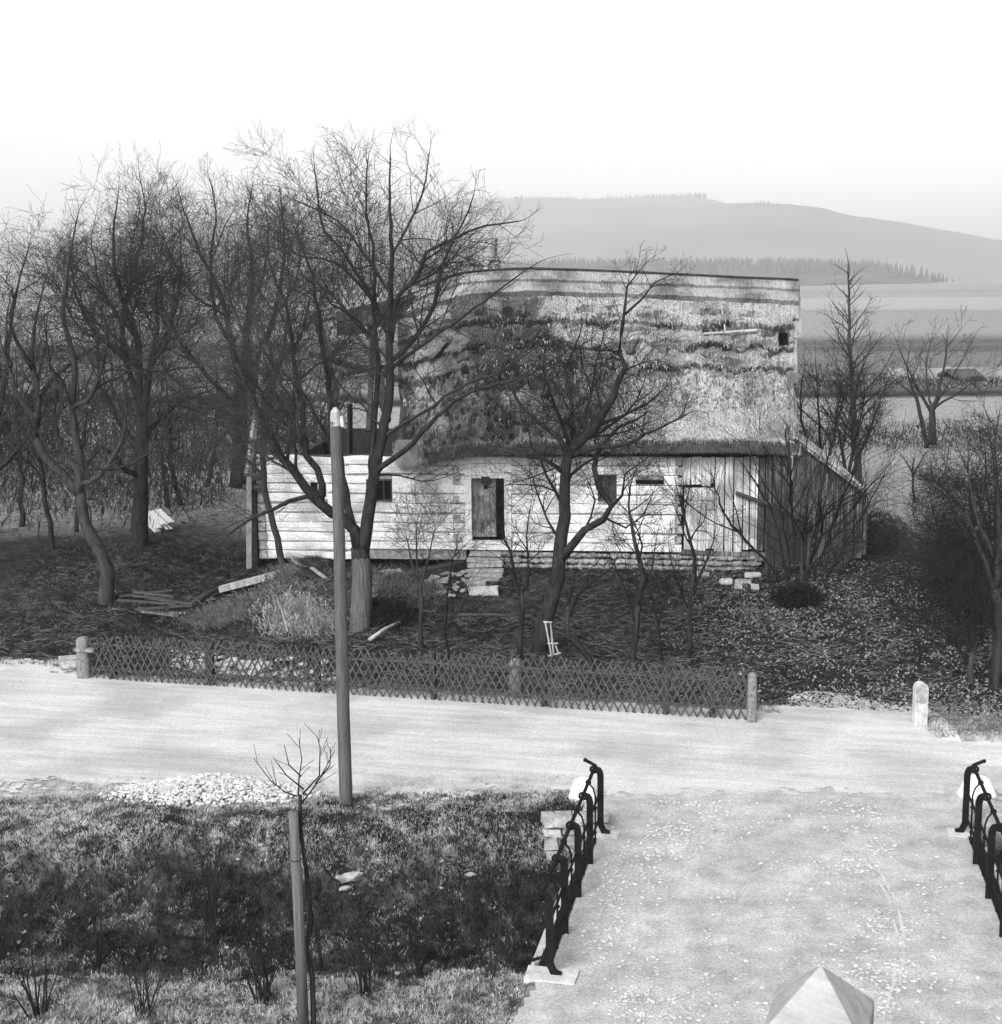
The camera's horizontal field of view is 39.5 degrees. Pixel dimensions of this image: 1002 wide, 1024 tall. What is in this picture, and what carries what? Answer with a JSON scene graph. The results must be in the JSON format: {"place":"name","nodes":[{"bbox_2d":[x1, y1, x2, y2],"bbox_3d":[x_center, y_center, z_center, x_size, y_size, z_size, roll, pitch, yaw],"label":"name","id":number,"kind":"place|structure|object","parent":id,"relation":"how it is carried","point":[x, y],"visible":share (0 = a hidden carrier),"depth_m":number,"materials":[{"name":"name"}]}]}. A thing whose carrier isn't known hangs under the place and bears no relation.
{"place":"outdoors","nodes":[
{"label":"outdoors","id":0,"kind":"place"},
{"bbox_2d":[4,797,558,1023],"bbox_3d":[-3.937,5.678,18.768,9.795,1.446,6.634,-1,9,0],"label":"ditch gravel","id":1,"kind":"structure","parent":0,"point":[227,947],"depth_m":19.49,"materials":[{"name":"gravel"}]},
{"bbox_2d":[0,196,723,289],"bbox_3d":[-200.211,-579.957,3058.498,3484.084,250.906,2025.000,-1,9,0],"label":"hill","id":2,"kind":"structure","parent":0,"point":[555,214],"depth_m":2789.57,"materials":[{"name":"grey"}]},
{"bbox_2d":[305,191,853,215],"bbox_3d":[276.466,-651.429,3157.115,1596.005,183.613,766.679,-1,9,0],"label":"hill crest trees","id":3,"kind":"object","parent":2,"relation":"on","point":[695,195],"visible":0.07,"depth_m":3473.11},
{"bbox_2d":[0,280,1001,1023],"bbox_3d":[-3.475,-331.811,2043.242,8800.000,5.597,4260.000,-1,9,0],"label":"ground","id":4,"kind":"structure","parent":0,"point":[916,306],"depth_m":32.99,"materials":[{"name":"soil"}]},
{"bbox_2d":[0,347,64,526],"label":"bare tree","id":5,"kind":"object","parent":4,"relation":"on","point":[21,507],"visible":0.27,"depth_m":43.80,"materials":[{"name":"grey plant"}]},
{"bbox_2d":[9,918,65,1020],"bbox_3d":[-5.150,5.149,15.536,0.538,1.124,0.698,-1,9,0],"label":"ditch shrub","id":6,"kind":"object","parent":4,"relation":"on","point":[35,1010],"visible":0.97,"depth_m":15.65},
{"bbox_2d":[0,254,95,470],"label":"bare tree","id":7,"kind":"object","parent":4,"relation":"on","point":[7,461],"visible":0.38,"depth_m":36.93,"materials":[{"name":"grey plant"}]},
{"bbox_2d":[0,331,101,550],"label":"bare tree","id":8,"kind":"object","parent":4,"relation":"on","point":[47,514],"visible":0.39,"depth_m":39.72,"materials":[{"name":"grey plant"}]},
{"bbox_2d":[33,845,113,970],"bbox_3d":[-5.812,5.428,18.927,1.064,1.753,0.588,-4,10,-20],"label":"ditch shrub","id":9,"kind":"object","parent":4,"relation":"on","point":[98,952],"visible":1,"depth_m":19.05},
{"bbox_2d":[72,636,99,678],"bbox_3d":[-8.524,3.020,28.738,0.500,0.920,0.312,1,10,11],"label":"stone post","id":10,"kind":"object","parent":4,"relation":"on","point":[82,649],"visible":1,"depth_m":28.65,"materials":[{"name":"stone"}]},
{"bbox_2d":[36,351,135,531],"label":"bare tree","id":11,"kind":"object","parent":4,"relation":"on","point":[76,522],"visible":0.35,"depth_m":42.86,"materials":[{"name":"grey plant"}]},
{"bbox_2d":[0,181,241,602],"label":"bare tree","id":12,"kind":"object","parent":4,"relation":"on","point":[77,485],"visible":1,"depth_m":33.73,"materials":[{"name":"grey plant"}]},
{"bbox_2d":[0,421,256,560],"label":"undergrowth","id":13,"kind":"object","parent":4,"relation":"on","point":[113,491],"visible":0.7,"depth_m":46.15,"materials":[{"name":"plant"}]},
{"bbox_2d":[0,140,264,547],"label":"bare tree","id":14,"kind":"object","parent":4,"relation":"on","point":[129,276],"visible":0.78,"depth_m":39.31,"materials":[{"name":"grey plant"}]},
{"bbox_2d":[127,936,167,1017],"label":"ditch shrub","id":15,"kind":"object","parent":4,"relation":"on","point":[143,1004],"visible":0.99,"depth_m":15.56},
{"bbox_2d":[110,378,185,507],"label":"bare tree","id":16,"kind":"object","parent":4,"relation":"on","point":[163,465],"visible":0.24,"depth_m":47.26,"materials":[{"name":"grey plant"}]},
{"bbox_2d":[84,351,216,505],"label":"bare tree","id":17,"kind":"object","parent":4,"relation":"on","point":[169,443],"visible":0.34,"depth_m":47.56,"materials":[{"name":"grey plant"}]},
{"bbox_2d":[0,373,355,496],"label":"hedgerow","id":18,"kind":"object","parent":4,"relation":"on","point":[312,441],"visible":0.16,"depth_m":58.61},
{"bbox_2d":[186,817,222,948],"bbox_3d":[-4.095,5.172,19.354,0.385,1.902,0.463,-9,13,-43],"label":"ditch shrub","id":19,"kind":"object","parent":4,"relation":"on","point":[212,919],"visible":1,"depth_m":19.35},
{"bbox_2d":[99,772,321,807],"bbox_3d":[-4.610,4.324,22.154,3.538,0.364,1.299,-1,9,0],"label":"stone heap","id":20,"kind":"object","parent":4,"relation":"on","point":[218,786],"visible":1,"depth_m":21.93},
{"bbox_2d":[144,577,303,633],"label":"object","id":21,"kind":"object","parent":4,"relation":"on","point":[233,608],"visible":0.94,"depth_m":34.49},
{"bbox_2d":[168,297,294,486],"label":"bare tree","id":22,"kind":"object","parent":4,"relation":"on","point":[224,435],"visible":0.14,"depth_m":52.22,"materials":[{"name":"grey plant"}]},
{"bbox_2d":[99,152,382,488],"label":"bare tree","id":23,"kind":"object","parent":4,"relation":"on","point":[249,271],"visible":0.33,"depth_m":45.73,"materials":[{"name":"grey plant"}]},
{"bbox_2d":[218,570,283,592],"bbox_3d":[-6.609,1.829,36.991,1.770,0.605,0.263,-1,9,0],"label":"wooden plank","id":24,"kind":"object","parent":4,"relation":"on","point":[235,585],"visible":0.64,"depth_m":36.90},
{"bbox_2d":[170,647,335,692],"bbox_3d":[-5.395,3.371,29.965,6.019,0.525,3.000,4,10,25],"label":"rubble","id":25,"kind":"object","parent":4,"relation":"on","point":[235,659],"visible":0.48,"depth_m":30.58,"materials":[{"name":"stone"}]},
{"bbox_2d":[230,919,293,1008],"bbox_3d":[-2.677,5.107,15.700,0.765,1.104,0.710,-1,9,0],"label":"ditch shrub","id":26,"kind":"object","parent":4,"relation":"on","point":[256,978],"visible":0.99,"depth_m":15.83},
{"bbox_2d":[137,191,389,567],"bbox_3d":[-6.231,-3.378,37.285,6.807,10.380,4.546,-1,9,0],"label":"bare tree","id":27,"kind":"object","parent":4,"relation":"on","point":[278,542],"visible":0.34,"depth_m":37.21,"materials":[{"name":"grey plant"}]},
{"bbox_2d":[249,551,319,593],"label":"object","id":28,"kind":"object","parent":4,"relation":"on","point":[292,572],"visible":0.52,"depth_m":36.34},
{"bbox_2d":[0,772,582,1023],"bbox_3d":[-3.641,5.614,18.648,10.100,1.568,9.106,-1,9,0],"label":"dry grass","id":29,"kind":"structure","parent":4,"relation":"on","point":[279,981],"depth_m":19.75,"materials":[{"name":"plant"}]},
{"bbox_2d":[0,789,584,1023],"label":"ditch grass","id":30,"kind":"structure","parent":4,"relation":"on","point":[82,978],"depth_m":19.81,"materials":[{"name":"plant"}]},
{"bbox_2d":[0,789,585,1003],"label":"dark tufts","id":31,"kind":"object","parent":4,"relation":"on","point":[325,820],"visible":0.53,"depth_m":20.19,"materials":[{"name":"black plant"}]},
{"bbox_2d":[254,723,335,1023],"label":"young tree","id":32,"kind":"object","parent":4,"relation":"on","point":[308,954],"visible":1,"depth_m":14.76,"materials":[{"name":"black plant"}]},
{"bbox_2d":[288,809,308,1023],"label":"tree stake","id":33,"kind":"object","parent":4,"relation":"on","point":[300,949],"visible":1,"depth_m":14.76,"materials":[{"name":"grey wood"}]},
{"bbox_2d":[247,580,350,638],"bbox_3d":[-4.788,2.411,33.777,2.902,1.580,2.126,-1,9,0],"label":"straw heap","id":34,"kind":"object","parent":4,"relation":"on","point":[300,616],"visible":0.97,"depth_m":33.59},
{"bbox_2d":[272,569,351,616],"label":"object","id":35,"kind":"object","parent":4,"relation":"on","point":[320,590],"visible":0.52,"depth_m":34.83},
{"bbox_2d":[303,898,325,973],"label":"ditch shrub","id":36,"kind":"object","parent":4,"relation":"on","point":[321,968],"visible":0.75,"depth_m":18.94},
{"bbox_2d":[330,407,352,805],"bbox_3d":[-2.425,1.553,21.114,0.218,6.286,0.211,-7,11,-33],"label":"wooden pole","id":37,"kind":"object","parent":4,"relation":"on","point":[342,685],"visible":0.92,"depth_m":21.04,"materials":[{"name":"grey wood"}]},
{"bbox_2d":[335,871,363,882],"bbox_3d":[-2.196,5.301,20.253,0.409,0.155,0.251,-1,9,0],"label":"ditch stone","id":38,"kind":"object","parent":4,"relation":"on","point":[354,876],"visible":1,"depth_m":20.18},
{"bbox_2d":[339,914,383,996],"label":"ditch shrub","id":39,"kind":"object","parent":4,"relation":"on","point":[367,987],"visible":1,"depth_m":15.87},
{"bbox_2d":[145,114,577,631],"bbox_3d":[-3.656,-2.966,32.935,9.094,12.579,7.834,-4,10,-19],"label":"bare tree","id":40,"kind":"object","parent":4,"relation":"on","point":[361,593],"visible":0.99,"depth_m":32.54,"materials":[{"name":"grey plant"}]},
{"bbox_2d":[0,532,734,701],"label":"yard leaves","id":41,"kind":"object","parent":4,"relation":"on","point":[328,636],"visible":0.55,"depth_m":33.98,"materials":[{"name":"grey plant"}]},
{"bbox_2d":[347,583,437,635],"bbox_3d":[-2.888,2.430,34.019,2.790,1.362,1.823,3,10,23],"label":"straw heap","id":42,"kind":"object","parent":4,"relation":"on","point":[388,613],"visible":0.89,"depth_m":33.87,"materials":[{"name":"grey plant"}]},
{"bbox_2d":[330,557,472,606],"bbox_3d":[-2.600,1.942,36.556,3.785,1.472,2.309,1,10,11],"label":"straw heap","id":43,"kind":"object","parent":4,"relation":"on","point":[409,583],"visible":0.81,"depth_m":36.42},
{"bbox_2d":[377,887,450,978],"bbox_3d":[-1.157,5.594,18.429,0.948,1.355,0.608,-2,10,-11],"label":"ditch shrub","id":44,"kind":"object","parent":4,"relation":"on","point":[419,958],"visible":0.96,"depth_m":18.44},
{"bbox_2d":[49,661,782,713],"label":"grass verge","id":45,"kind":"structure","parent":4,"relation":"on","point":[397,691],"depth_m":27.53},
{"bbox_2d":[86,634,757,719],"bbox_3d":[-1.897,3.201,27.131,13.590,1.255,0.178,2,10,14],"label":"lattice fence","id":46,"kind":"object","parent":4,"relation":"on","point":[209,662],"visible":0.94,"depth_m":26.90,"materials":[{"name":"wood"}]},
{"bbox_2d":[372,568,475,597],"bbox_3d":[-2.098,1.818,37.331,3.050,0.638,2.577,-1,9,0],"label":"rubble","id":47,"kind":"object","parent":4,"relation":"on","point":[446,579],"visible":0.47,"depth_m":37.22,"materials":[{"name":"grey stone"}]},
{"bbox_2d":[385,560,466,583],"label":"fallen beam","id":48,"kind":"structure","parent":4,"relation":"on","point":[433,569],"depth_m":38.03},
{"bbox_2d":[378,476,478,651],"bbox_3d":[-1.586,1.383,31.547,2.289,4.409,2.615,-1,9,0],"label":"bare tree","id":49,"kind":"object","parent":4,"relation":"on","point":[419,582],"visible":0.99,"depth_m":31.55,"materials":[{"name":"grey plant"}]},
{"bbox_2d":[434,501,501,661],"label":"bare tree","id":50,"kind":"object","parent":4,"relation":"on","point":[445,619],"visible":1,"depth_m":30.60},
{"bbox_2d":[468,586,498,595],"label":"stone slab","id":51,"kind":"structure","parent":4,"relation":"on","point":[480,590],"depth_m":36.47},
{"bbox_2d":[466,551,503,580],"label":"stone steps","id":52,"kind":"structure","parent":4,"relation":"on","point":[473,568],"depth_m":38.01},
{"bbox_2d":[472,854,511,979],"bbox_3d":[-0.095,4.777,16.341,0.518,1.482,0.337,-2,10,-9],"label":"ditch shrub","id":53,"kind":"object","parent":4,"relation":"on","point":[498,943],"visible":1,"depth_m":16.34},
{"bbox_2d":[458,613,530,618],"bbox_3d":[-0.160,2.601,34.927,1.854,0.129,0.072,0,9,4],"label":"fallen pole","id":54,"kind":"object","parent":4,"relation":"on","point":[483,614],"visible":0.93,"depth_m":34.91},
{"bbox_2d":[0,539,1001,705],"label":"yard grass","id":55,"kind":"structure","parent":4,"relation":"on","point":[65,595],"depth_m":33.50,"materials":[{"name":"plant"}]},
{"bbox_2d":[0,553,1001,715],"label":"fallen twigs","id":56,"kind":"object","parent":4,"relation":"on","point":[579,630],"depth_m":31.97,"materials":[{"name":"wood"}]},
{"bbox_2d":[459,481,558,660],"bbox_3d":[0.183,1.389,30.743,2.251,4.177,2.279,-1,9,0],"label":"bare tree","id":57,"kind":"object","parent":4,"relation":"on","point":[520,591],"visible":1,"depth_m":30.89,"materials":[{"name":"grey plant"}]},
{"bbox_2d":[509,658,521,697],"bbox_3d":[0.274,3.247,27.181,0.253,0.800,0.252,-1,9,0],"label":"stone post","id":58,"kind":"object","parent":4,"relation":"on","point":[518,678],"visible":0.45,"depth_m":27.07,"materials":[{"name":"stone"}]},
{"bbox_2d":[543,621,560,656],"bbox_3d":[1.143,2.829,31.032,0.397,0.826,0.142,-1,9,0],"label":"broken trestle","id":59,"kind":"object","parent":4,"relation":"on","point":[552,642],"visible":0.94,"depth_m":31.02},
{"bbox_2d":[242,237,874,570],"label":"log cottage","id":60,"kind":"structure","parent":4,"relation":"on","point":[739,331],"depth_m":38.84,"materials":[{"name":"wood"}]},
{"bbox_2d":[377,479,392,501],"bbox_3d":[-3.266,-0.616,38.929,0.526,0.640,0.130,0,9,6],"label":"window","id":61,"kind":"structure","parent":60,"relation":"in","point":[384,491],"depth_m":38.93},
{"bbox_2d":[472,478,495,536],"bbox_3d":[-0.466,-0.126,38.744,0.656,1.649,0.086,0,9,2],"label":"door","id":62,"kind":"structure","parent":60,"relation":"in","point":[478,489],"depth_m":38.73,"materials":[{"name":"grey wood"}]},
{"bbox_2d":[598,475,616,500],"bbox_3d":[2.919,-0.670,38.272,0.536,0.731,0.130,0,9,6],"label":"window","id":63,"kind":"structure","parent":60,"relation":"in","point":[613,488],"depth_m":38.27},
{"bbox_2d":[684,487,713,550],"bbox_3d":[5.400,0.195,37.995,0.825,1.742,0.072,0,9,6],"label":"plank door","id":64,"kind":"structure","parent":60,"relation":"in","point":[705,539],"depth_m":37.99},
{"bbox_2d":[765,507,807,567],"bbox_3d":[7.702,0.955,37.690,1.119,2.185,0.059,0,9,5],"label":"barn door","id":65,"kind":"structure","parent":60,"relation":"in","point":[773,558],"depth_m":37.65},
{"bbox_2d":[541,809,608,860],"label":"wing wall","id":66,"kind":"structure","parent":4,"relation":"on","point":[554,829],"depth_m":20.58,"materials":[{"name":"stone"}]},
{"bbox_2d":[569,777,596,801],"bbox_3d":[1.281,4.372,21.760,0.490,0.412,0.485,-1,9,0],"label":"guard stone","id":67,"kind":"object","parent":4,"relation":"on","point":[578,785],"visible":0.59,"depth_m":21.62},
{"bbox_2d":[463,244,715,653],"bbox_3d":[2.075,-1.291,31.242,5.322,9.431,5.082,7,12,38],"label":"bare tree","id":68,"kind":"object","parent":4,"relation":"on","point":[563,550],"visible":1,"depth_m":30.94,"materials":[{"name":"grey plant"}]},
{"bbox_2d":[555,509,635,670],"bbox_3d":[2.183,1.833,29.712,1.869,3.767,1.318,-5,10,-23],"label":"bare tree","id":69,"kind":"object","parent":4,"relation":"on","point":[576,642],"visible":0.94,"depth_m":30.01,"materials":[{"name":"grey plant"}]},
{"bbox_2d":[571,440,681,672],"bbox_3d":[2.656,1.130,29.886,2.602,5.371,2.346,8,13,42],"label":"bare tree","id":70,"kind":"object","parent":4,"relation":"on","point":[635,616],"visible":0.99,"depth_m":29.88,"materials":[{"name":"grey plant"}]},
{"bbox_2d":[625,535,709,664],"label":"bare tree","id":71,"kind":"object","parent":4,"relation":"on","point":[659,634],"visible":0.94,"depth_m":30.31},
{"bbox_2d":[644,446,757,660],"bbox_3d":[4.077,1.084,30.381,3.192,5.024,2.322,7,12,38],"label":"bare tree","id":72,"kind":"object","parent":4,"relation":"on","point":[692,591],"visible":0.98,"depth_m":30.53,"materials":[{"name":"grey plant"}]},
{"bbox_2d":[746,672,756,722],"bbox_3d":[4.577,3.401,25.430,0.182,0.980,0.178,-1,9,0],"label":"stone post","id":73,"kind":"object","parent":4,"relation":"on","point":[751,717],"visible":1,"depth_m":25.36,"materials":[{"name":"stone"}]},
{"bbox_2d":[598,361,927,583],"bbox_3d":[6.473,-0.722,35.850,8.814,6.395,5.369,2,10,16],"label":"stem cluster shrub","id":74,"kind":"object","parent":4,"relation":"on","point":[820,519],"visible":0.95,"depth_m":35.88,"materials":[{"name":"grey plant"}]},
{"bbox_2d":[531,837,1001,966],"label":"bridge edge","id":75,"kind":"object","parent":4,"relation":"on","point":[542,945],"visible":0.11,"depth_m":18.09,"materials":[{"name":"stone"}]},
{"bbox_2d":[515,758,609,975],"bbox_3d":[0.943,4.588,18.291,0.517,1.187,4.785,2,10,13],"label":"bridge railing","id":76,"kind":"object","parent":75,"relation":"on","point":[579,863],"visible":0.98,"depth_m":17.81,"materials":[{"name":"metal"}]},
{"bbox_2d":[955,759,1001,936],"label":"bridge railing","id":77,"kind":"object","parent":75,"relation":"on","point":[990,888],"visible":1,"depth_m":19.02,"materials":[{"name":"metal"}]},
{"bbox_2d":[766,580,825,609],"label":"dry clump","id":78,"kind":"object","parent":4,"relation":"on","point":[789,595],"visible":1,"depth_m":33.87,"materials":[{"name":"black plant"}]},
{"bbox_2d":[797,364,828,381],"bbox_3d":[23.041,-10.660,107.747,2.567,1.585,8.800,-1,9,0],"label":"farmhouse","id":79,"kind":"object","parent":4,"relation":"on","point":[805,372],"visible":0.22,"depth_m":105.38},
{"bbox_2d":[765,966,873,1023],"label":"gate post","id":80,"kind":"object","parent":4,"relation":"on","point":[820,995],"visible":1,"depth_m":5.95,"materials":[{"name":"white stone"}]},
{"bbox_2d":[646,559,1001,715],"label":"dark leaves","id":81,"kind":"object","parent":4,"relation":"on","point":[875,696],"visible":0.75,"depth_m":31.14,"materials":[{"name":"grey plant"}]},
{"bbox_2d":[794,343,881,484],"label":"bare shrub","id":82,"kind":"object","parent":4,"relation":"on","point":[800,407],"visible":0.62,"depth_m":45.02,"materials":[{"name":"grey plant"}]},
{"bbox_2d":[814,522,909,569],"bbox_3d":[9.673,1.795,37.602,3.186,3.316,1.902,-4,10,-21],"label":"bush","id":83,"kind":"object","parent":4,"relation":"on","point":[864,545],"visible":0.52,"depth_m":37.54,"materials":[{"name":"plant"}]},
{"bbox_2d":[807,345,919,475],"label":"bare shrub","id":84,"kind":"object","parent":4,"relation":"on","point":[862,405],"visible":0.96,"depth_m":43.93,"materials":[{"name":"grey plant"}]},
{"bbox_2d":[804,249,926,483],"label":"bare tree","id":85,"kind":"object","parent":4,"relation":"on","point":[849,348],"visible":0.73,"depth_m":49.70,"materials":[{"name":"grey plant"}]},
{"bbox_2d":[853,508,908,553],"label":"evergreen bush","id":86,"kind":"object","parent":4,"relation":"on","point":[884,526],"visible":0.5,"depth_m":38.94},
{"bbox_2d":[794,371,1001,391],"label":"hedge","id":87,"kind":"object","parent":4,"relation":"on","point":[944,380],"visible":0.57,"depth_m":95.53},
{"bbox_2d":[795,415,1001,452],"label":"field hedge","id":88,"kind":"object","parent":4,"relation":"on","point":[917,427],"visible":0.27,"depth_m":62.98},
{"bbox_2d":[879,335,928,447],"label":"bare tree","id":89,"kind":"object","parent":4,"relation":"on","point":[919,411],"visible":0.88,"depth_m":61.98,"materials":[{"name":"grey plant"}]},
{"bbox_2d":[839,410,1001,635],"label":"bare shrub","id":90,"kind":"object","parent":4,"relation":"on","point":[911,556],"visible":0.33,"depth_m":31.67,"materials":[{"name":"black plant"}]},
{"bbox_2d":[912,681,928,725],"bbox_3d":[7.563,3.506,25.163,0.235,0.899,0.164,-1,9,0],"label":"milestone","id":91,"kind":"object","parent":4,"relation":"on","point":[920,704],"visible":0.95,"depth_m":25.09,"materials":[{"name":"white stone"}]},
{"bbox_2d":[848,498,1001,682],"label":"bare tree","id":92,"kind":"object","parent":4,"relation":"on","point":[972,647],"visible":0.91,"depth_m":27.35,"materials":[{"name":"grey plant"}]},
{"bbox_2d":[878,378,1001,687],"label":"bare tree","id":93,"kind":"object","parent":4,"relation":"on","point":[995,676],"visible":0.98,"depth_m":27.01,"materials":[{"name":"grey plant"}]},
{"bbox_2d":[885,402,1001,648],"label":"brushwood","id":94,"kind":"object","parent":4,"relation":"on","point":[960,541],"visible":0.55,"depth_m":29.77,"materials":[{"name":"plant"}]},
{"bbox_2d":[886,306,1001,444],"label":"bare tree","id":95,"kind":"object","parent":4,"relation":"on","point":[933,406],"visible":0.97,"depth_m":62.01,"materials":[{"name":"grey plant"}]},
{"bbox_2d":[887,366,1001,376],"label":"field wall","id":96,"kind":"structure","parent":4,"relation":"on","point":[935,371],"depth_m":107.54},
{"bbox_2d":[916,424,1001,538],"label":"bare shrub","id":97,"kind":"object","parent":4,"relation":"on","point":[979,482],"visible":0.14,"depth_m":40.41,"materials":[{"name":"grey plant"}]},
{"bbox_2d":[937,369,988,381],"bbox_3d":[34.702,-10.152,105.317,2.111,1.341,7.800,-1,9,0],"label":"farmhouse","id":98,"kind":"object","parent":4,"relation":"on","point":[966,372],"visible":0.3,"depth_m":104.20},
{"bbox_2d":[957,775,996,798],"bbox_3d":[7.432,4.329,21.763,0.612,0.371,0.606,-1,9,0],"label":"guard stone","id":99,"kind":"object","parent":4,"relation":"on","point":[988,786],"visible":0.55,"depth_m":21.60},
{"bbox_2d":[0,657,1001,809],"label":"road","id":100,"kind":"structure","parent":0,"point":[61,724],"depth_m":24.50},
{"bbox_2d":[58,655,76,669],"bbox_3d":[-9.073,3.222,29.599,0.594,0.277,0.453,-4,10,-19],"label":"footing stone","id":101,"kind":"object","parent":100,"relation":"on","point":[67,662],"visible":0.64,"depth_m":29.43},
{"bbox_2d":[0,0,1001,243],"label":"sky","id":102,"kind":"structure","parent":0,"point":[891,110],"materials":[{"name":"white"}]},
{"bbox_2d":[282,264,938,291],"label":"forest hill","id":103,"kind":"structure","parent":0,"point":[813,278],"depth_m":1276.78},
{"bbox_2d":[292,256,952,281],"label":"spruce forest","id":104,"kind":"object","parent":103,"relation":"on","point":[809,264],"visible":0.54,"depth_m":1345.35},
{"bbox_2d":[451,203,1001,280],"bbox_3d":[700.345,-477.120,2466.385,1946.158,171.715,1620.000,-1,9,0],"label":"hill","id":105,"kind":"structure","parent":0,"point":[755,231],"depth_m":2111.93,"materials":[{"name":"grey"}]},
{"bbox_2d":[512,787,1001,1023],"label":"path","id":106,"kind":"structure","parent":0,"point":[973,917],"depth_m":17.80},
{"bbox_2d":[524,965,579,984],"bbox_3d":[0.589,5.409,16.244,0.611,0.066,0.324,1,10,12],"label":"concrete pad","id":107,"kind":"object","parent":106,"relation":"on","point":[567,976],"visible":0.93,"depth_m":16.19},
{"bbox_2d":[556,799,1000,1023],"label":"pebbles","id":108,"kind":"object","parent":106,"relation":"on","point":[709,992],"visible":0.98,"depth_m":17.76,"materials":[{"name":"gravel"}]},
{"bbox_2d":[841,842,905,1018],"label":"wheel track","id":109,"kind":"structure","parent":106,"relation":"on","point":[896,933],"depth_m":17.22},
{"bbox_2d":[925,713,1001,741],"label":"kerb grass","id":110,"kind":"structure","parent":0,"point":[973,722],"depth_m":24.91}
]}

